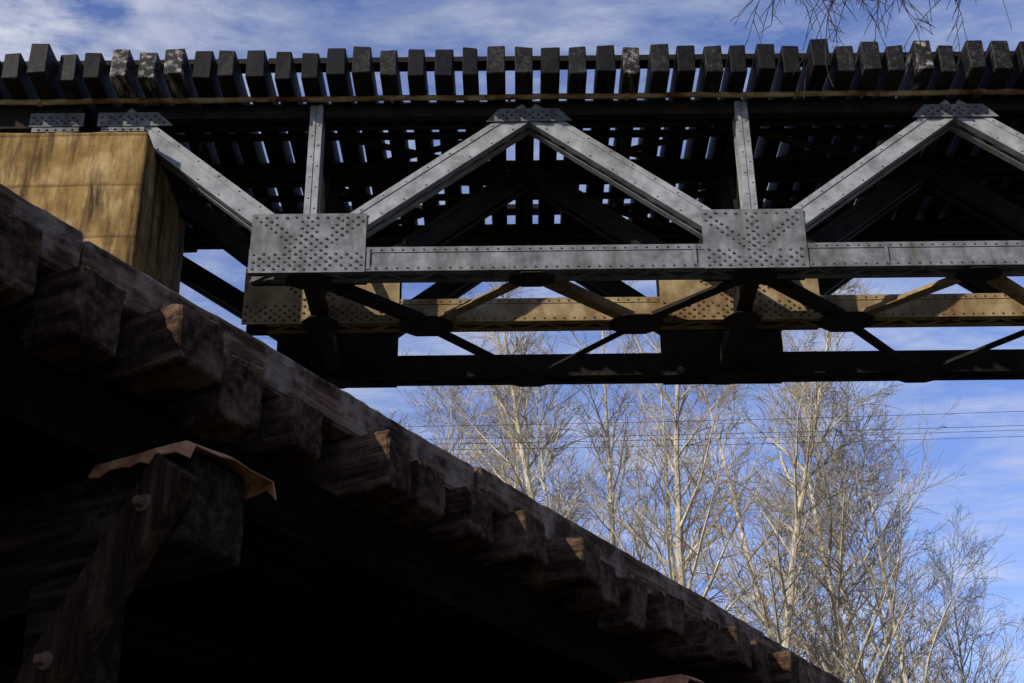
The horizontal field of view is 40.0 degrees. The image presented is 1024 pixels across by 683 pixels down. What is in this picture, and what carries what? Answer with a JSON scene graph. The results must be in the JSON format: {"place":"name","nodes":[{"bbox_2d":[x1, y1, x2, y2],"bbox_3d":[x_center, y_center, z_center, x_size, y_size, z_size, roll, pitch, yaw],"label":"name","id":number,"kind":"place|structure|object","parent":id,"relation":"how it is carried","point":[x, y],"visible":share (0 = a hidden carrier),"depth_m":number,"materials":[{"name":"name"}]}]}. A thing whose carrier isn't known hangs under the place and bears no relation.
{"place":"outdoors","nodes":[
{"label":"outdoors","id":0,"kind":"place"},
{"bbox_2d":[0,0,1023,682],"label":"sky","id":1,"kind":"structure","parent":0,"point":[992,487],"materials":[{"name":"blue"}]},
{"bbox_3d":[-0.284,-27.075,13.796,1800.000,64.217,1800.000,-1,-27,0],"label":"ground","id":2,"kind":"structure","parent":0,"visible":0},
{"bbox_2d":[0,132,184,293],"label":"concrete pier","id":3,"kind":"structure","parent":2,"relation":"on","point":[111,193],"depth_m":17.45,"materials":[{"name":"beige concrete"}]},
{"bbox_2d":[0,39,1023,388],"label":"railway truss bridge","id":4,"kind":"structure","parent":3,"relation":"on","point":[880,165],"depth_m":18.35,"materials":[{"name":"grey paint"}]},
{"bbox_2d":[384,404,445,435],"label":"bare tree","id":5,"kind":"object","parent":2,"relation":"on","point":[390,417],"visible":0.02,"depth_m":58.07,"materials":[{"name":"brown plant"}]},
{"bbox_2d":[0,184,844,682],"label":"timber trestle","id":6,"kind":"object","parent":2,"relation":"on","point":[190,492],"visible":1,"depth_m":6.39,"materials":[{"name":"wood"}]},
{"bbox_2d":[416,333,510,478],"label":"bare tree","id":7,"kind":"object","parent":2,"relation":"on","point":[463,426],"visible":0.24,"depth_m":52.98,"materials":[{"name":"beige plant"}]},
{"bbox_2d":[397,348,580,509],"bbox_3d":[0.030,12.853,51.744,12.982,28.047,12.994,10,-29,-19],"label":"bare tree","id":8,"kind":"object","parent":2,"relation":"on","point":[452,430],"visible":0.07,"depth_m":55.38,"materials":[{"name":"beige plant"}]},
{"bbox_2d":[450,332,608,541],"bbox_3d":[-0.080,10.827,48.178,8.031,28.288,9.293,-7,-28,12],"label":"bare tree","id":9,"kind":"object","parent":2,"relation":"on","point":[516,451],"visible":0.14,"depth_m":53.00,"materials":[{"name":"beige plant"}]},
{"bbox_2d":[440,219,629,547],"bbox_3d":[0.159,8.858,42.951,6.732,27.054,7.186,24,-36,-39],"label":"bare tree","id":10,"kind":"object","parent":2,"relation":"on","point":[526,465],"visible":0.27,"depth_m":45.30,"materials":[{"name":"beige plant"}]},
{"bbox_2d":[455,280,675,580],"bbox_3d":[1.753,8.912,43.538,7.865,27.430,6.508,18,-32,-32],"label":"bare tree","id":11,"kind":"object","parent":2,"relation":"on","point":[608,472],"visible":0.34,"depth_m":45.19,"materials":[{"name":"beige plant"}]},
{"bbox_2d":[488,290,781,631],"bbox_3d":[4.795,12.098,49.596,12.664,27.334,12.652,10,-29,-21],"label":"bare tree","id":12,"kind":"object","parent":2,"relation":"on","point":[639,495],"visible":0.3,"depth_m":50.81,"materials":[{"name":"beige plant"}]},
{"bbox_2d":[549,200,850,676],"bbox_3d":[4.893,7.766,41.677,7.873,27.734,9.110,7,-28,-15],"label":"bare tree","id":13,"kind":"object","parent":2,"relation":"on","point":[681,561],"visible":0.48,"depth_m":42.33,"materials":[{"name":"beige plant"}]},
{"bbox_2d":[639,332,864,679],"bbox_3d":[7.585,10.025,44.532,8.216,26.267,7.034,-22,-34,36],"label":"bare tree","id":14,"kind":"object","parent":2,"relation":"on","point":[737,512],"visible":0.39,"depth_m":47.05,"materials":[{"name":"beige plant"}]},
{"bbox_2d":[709,278,900,678],"bbox_3d":[8.746,8.095,40.246,6.411,25.766,6.844,-11,-29,19],"label":"bare tree","id":15,"kind":"object","parent":2,"relation":"on","point":[789,595],"visible":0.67,"depth_m":42.11,"materials":[{"name":"beige plant"}]},
{"bbox_2d":[709,381,973,682],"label":"bare tree","id":16,"kind":"object","parent":2,"relation":"on","point":[847,628],"visible":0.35,"depth_m":46.56,"materials":[{"name":"brown plant"}]},
{"bbox_2d":[748,347,935,682],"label":"bare tree","id":17,"kind":"object","parent":2,"relation":"on","point":[847,617],"visible":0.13,"depth_m":52.34,"materials":[{"name":"brown plant"}]},
{"bbox_2d":[696,330,1023,682],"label":"bare tree","id":18,"kind":"object","parent":2,"relation":"on","point":[892,623],"visible":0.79,"depth_m":42.98,"materials":[{"name":"beige plant"}]},
{"bbox_2d":[730,0,1011,98],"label":"overhanging tree","id":19,"kind":"object","parent":2,"relation":"on","point":[863,2],"visible":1,"depth_m":9.98,"materials":[{"name":"brown plant"}]},
{"bbox_2d":[867,498,1023,682],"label":"bare tree","id":20,"kind":"object","parent":2,"relation":"on","point":[966,624],"visible":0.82,"depth_m":45.62,"materials":[{"name":"beige plant"}]},
{"bbox_3d":[26.073,6.805,25.013,0.340,14.300,1.800,-1,-27,0],"label":"utility pole","id":21,"kind":"object","parent":2,"relation":"on","visible":0},
{"bbox_2d":[403,411,1023,449],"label":"power line","id":22,"kind":"object","parent":21,"relation":"attached to","point":[724,433],"visible":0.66,"depth_m":27.71,"materials":[{"name":"metal"}]}
]}

